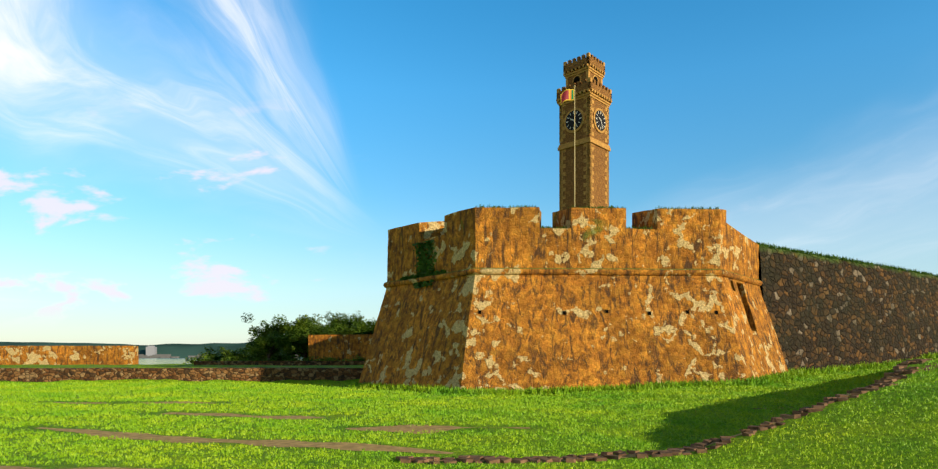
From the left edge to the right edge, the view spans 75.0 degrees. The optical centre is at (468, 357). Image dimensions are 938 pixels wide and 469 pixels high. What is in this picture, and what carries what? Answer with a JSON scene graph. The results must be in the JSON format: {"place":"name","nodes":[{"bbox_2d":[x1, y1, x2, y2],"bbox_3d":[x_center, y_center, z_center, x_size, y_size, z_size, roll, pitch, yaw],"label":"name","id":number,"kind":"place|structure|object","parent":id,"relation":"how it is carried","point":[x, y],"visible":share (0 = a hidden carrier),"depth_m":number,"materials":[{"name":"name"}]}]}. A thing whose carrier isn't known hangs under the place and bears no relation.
{"place":"outdoors","nodes":[
{"label":"outdoors","id":0,"kind":"place"},
{"bbox_2d":[0,342,301,357],"bbox_3d":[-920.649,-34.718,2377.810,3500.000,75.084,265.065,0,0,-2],"label":"shore hills","id":1,"kind":"structure","parent":0,"point":[183,350],"depth_m":2347.18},
{"bbox_2d":[138,346,297,357],"bbox_3d":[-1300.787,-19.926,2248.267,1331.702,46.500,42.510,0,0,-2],"label":"town buildings","id":2,"kind":"structure","parent":1,"relation":"on","point":[151,351],"depth_m":2239.84,"materials":[{"name":"grey"}]},
{"bbox_2d":[139,358,302,364],"bbox_3d":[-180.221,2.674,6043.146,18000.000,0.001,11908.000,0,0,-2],"label":"sea water","id":3,"kind":"structure","parent":0,"point":[146,361],"depth_m":396.63,"materials":[{"name":"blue liquid"}]},
{"bbox_2d":[0,358,937,468],"bbox_3d":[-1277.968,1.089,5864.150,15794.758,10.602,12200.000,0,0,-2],"label":"ground sheet","id":4,"kind":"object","parent":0,"point":[907,461],"visible":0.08,"depth_m":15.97,"materials":[{"name":"green plant"}]},
{"bbox_2d":[0,346,138,364],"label":"stone wall","id":5,"kind":"structure","parent":4,"relation":"on","point":[68,355],"depth_m":85.59,"materials":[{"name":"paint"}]},
{"bbox_2d":[0,466,156,468],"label":"bare earth strip","id":6,"kind":"object","parent":4,"relation":"on","point":[10,467],"visible":0.94,"depth_m":12.39,"materials":[{"name":"brown soil"}]},
{"bbox_2d":[55,401,205,403],"bbox_3d":[-17.383,2.342,31.246,9.027,0.097,2.518,0,0,-2],"label":"bare earth strip","id":7,"kind":"object","parent":4,"relation":"on","point":[178,402],"visible":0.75,"depth_m":31.55,"materials":[{"name":"brown soil"}]},
{"bbox_2d":[0,367,362,381],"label":"retaining wall","id":8,"kind":"structure","parent":4,"relation":"on","point":[181,374],"depth_m":56.24,"materials":[{"name":"brown stone"}]},
{"bbox_2d":[183,353,218,363],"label":"bush","id":9,"kind":"object","parent":4,"relation":"on","point":[193,360],"visible":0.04,"depth_m":105.72,"materials":[{"name":"green plant"}]},
{"bbox_2d":[198,346,250,360],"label":"bush","id":10,"kind":"object","parent":4,"relation":"on","point":[213,355],"visible":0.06,"depth_m":109.95,"materials":[{"name":"green plant"}]},
{"bbox_2d":[218,347,252,360],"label":"bush","id":11,"kind":"object","parent":4,"relation":"on","point":[236,356],"visible":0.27,"depth_m":101.28,"materials":[{"name":"green plant"}]},
{"bbox_2d":[162,412,323,418],"bbox_3d":[-9.211,2.350,24.605,7.219,0.071,1.622,0,0,11],"label":"bare earth strip","id":12,"kind":"object","parent":4,"relation":"on","point":[262,417],"visible":0.94,"depth_m":24.61,"materials":[{"name":"brown soil"}]},
{"bbox_2d":[39,427,453,453],"bbox_3d":[-7.346,2.329,17.125,14.515,0.083,1.864,0,0,21],"label":"bare earth strip","id":13,"kind":"object","parent":4,"relation":"on","point":[297,443],"visible":0.96,"depth_m":16.69,"materials":[{"name":"brown soil"}]},
{"bbox_2d":[235,346,279,360],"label":"bush","id":14,"kind":"object","parent":4,"relation":"on","point":[261,357],"visible":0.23,"depth_m":106.83,"materials":[{"name":"green plant"}]},
{"bbox_2d":[241,313,280,356],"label":"tree","id":15,"kind":"object","parent":4,"relation":"on","point":[261,332],"visible":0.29,"depth_m":108.86,"materials":[{"name":"green plant"}]},
{"bbox_2d":[249,330,292,360],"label":"tree","id":16,"kind":"object","parent":4,"relation":"on","point":[269,344],"visible":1,"depth_m":98.73,"materials":[{"name":"green plant"}]},
{"bbox_2d":[194,361,364,365],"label":"grass strip","id":17,"kind":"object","parent":4,"relation":"on","point":[296,363],"depth_m":79.41,"materials":[{"name":"green plant"}]},
{"bbox_2d":[263,351,300,360],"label":"bush","id":18,"kind":"object","parent":4,"relation":"on","point":[279,357],"visible":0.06,"depth_m":117.97,"materials":[{"name":"green plant"}]},
{"bbox_2d":[200,354,365,360],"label":"terrace shrubs","id":19,"kind":"object","parent":4,"relation":"on","point":[294,358],"depth_m":95.64,"materials":[{"name":"green plant"}]},
{"bbox_2d":[266,314,316,358],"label":"tree","id":20,"kind":"object","parent":4,"relation":"on","point":[286,327],"visible":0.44,"depth_m":106.33,"materials":[{"name":"green plant"}]},
{"bbox_2d":[285,326,334,360],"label":"tree","id":21,"kind":"object","parent":4,"relation":"on","point":[299,340],"visible":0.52,"depth_m":103.47,"materials":[{"name":"green plant"}]},
{"bbox_2d":[308,314,322,357],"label":"tree","id":22,"kind":"object","parent":4,"relation":"on","point":[320,323],"visible":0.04,"depth_m":138.25,"materials":[{"name":"green plant"}]},
{"bbox_2d":[297,315,338,360],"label":"tree","id":23,"kind":"object","parent":4,"relation":"on","point":[314,321],"depth_m":114.38,"materials":[{"name":"green plant"}]},
{"bbox_2d":[308,323,339,354],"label":"tree","id":24,"kind":"object","parent":4,"relation":"on","point":[325,326],"visible":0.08,"depth_m":110.46,"materials":[{"name":"green plant"}]},
{"bbox_2d":[308,334,372,360],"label":"stone wall","id":25,"kind":"structure","parent":4,"relation":"on","point":[340,347],"depth_m":98.93,"materials":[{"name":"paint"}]},
{"bbox_2d":[323,311,370,332],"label":"tree","id":26,"kind":"object","parent":4,"relation":"on","point":[348,321],"visible":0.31,"depth_m":119.41,"materials":[{"name":"green plant"}]},
{"bbox_2d":[335,322,366,334],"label":"tree","id":27,"kind":"object","parent":4,"relation":"on","point":[351,330],"visible":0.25,"depth_m":106.16,"materials":[{"name":"green plant"}]},
{"bbox_2d":[361,319,376,334],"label":"tree","id":28,"kind":"object","parent":4,"relation":"on","point":[369,330],"visible":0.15,"depth_m":108.70,"materials":[{"name":"green plant"}]},
{"bbox_2d":[346,424,529,433],"bbox_3d":[-1.041,2.304,19.802,6.044,0.084,2.234,0,0,-2],"label":"bare earth strip","id":29,"kind":"object","parent":4,"relation":"on","point":[409,428],"visible":0.9,"depth_m":19.83,"materials":[{"name":"brown soil"}]},
{"bbox_2d":[359,207,787,391],"bbox_3d":[7.468,-3.432,73.088,35.172,14.872,67.558,0,0,-2],"label":"bastion","id":30,"kind":"object","parent":4,"relation":"on","point":[523,332],"visible":0.85,"depth_m":41.94,"materials":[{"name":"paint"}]},
{"bbox_2d":[399,240,445,288],"bbox_3d":[-3.582,-6.967,46.033,0.539,3.621,5.695,0,0,-42],"label":"ivy","id":31,"kind":"object","parent":30,"relation":"attached to","point":[422,268],"visible":0.83,"depth_m":45.73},
{"bbox_2d":[383,268,762,287],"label":"stone molding","id":32,"kind":"structure","parent":30,"relation":"on","point":[596,271],"depth_m":41.99,"materials":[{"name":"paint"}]},
{"bbox_2d":[574,85,574,206],"bbox_3d":[8.665,-15.076,50.117,0.120,14.400,0.114,0,0,-2],"label":"flagpole","id":33,"kind":"object","parent":30,"relation":"on","point":[574,145],"visible":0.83,"depth_m":50.09,"materials":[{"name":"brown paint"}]},
{"bbox_2d":[561,89,573,104],"bbox_3d":[8.063,-21.328,50.080,1.096,1.360,0.139,0,0,4],"label":"flag","id":34,"kind":"object","parent":33,"relation":"attached to","point":[567,94],"visible":1,"depth_m":50.10,"materials":[{"name":"fabric"}]},
{"bbox_2d":[556,52,611,210],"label":"clock tower","id":35,"kind":"structure","parent":30,"relation":"on","point":[585,74],"depth_m":64.83,"materials":[{"name":"stone"}]},
{"bbox_2d":[478,310,719,314],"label":"wall holes","id":36,"kind":"object","parent":30,"relation":"on","point":[608,311],"visible":0.9,"depth_m":41.30,"materials":[{"name":"black"}]},
{"bbox_2d":[347,352,937,395],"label":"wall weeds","id":37,"kind":"object","parent":4,"relation":"on","point":[771,378],"depth_m":39.55,"materials":[{"name":"green plant"}]},
{"bbox_2d":[396,359,932,464],"bbox_3d":[21.213,1.231,30.811,56.934,2.372,7.299,0,0,-44],"label":"stone edging","id":38,"kind":"object","parent":4,"relation":"on","point":[751,430],"visible":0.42,"depth_m":14.56,"materials":[{"name":"stone"}]},
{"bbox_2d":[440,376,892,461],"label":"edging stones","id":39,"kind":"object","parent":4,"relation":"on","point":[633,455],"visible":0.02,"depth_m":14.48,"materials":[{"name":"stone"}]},
{"bbox_2d":[759,246,937,370],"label":"curtain wall","id":40,"kind":"structure","parent":4,"relation":"on","point":[825,312],"depth_m":55.04,"materials":[{"name":"grey stone"}]},
{"bbox_2d":[475,204,937,276],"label":"grass","id":41,"kind":"structure","parent":40,"relation":"on","point":[829,256],"depth_m":51.38,"materials":[{"name":"green plant"}]},
{"bbox_2d":[0,0,937,344],"label":"sky","id":42,"kind":"structure","parent":0,"point":[172,171],"materials":[{"name":"blue"}]}
]}

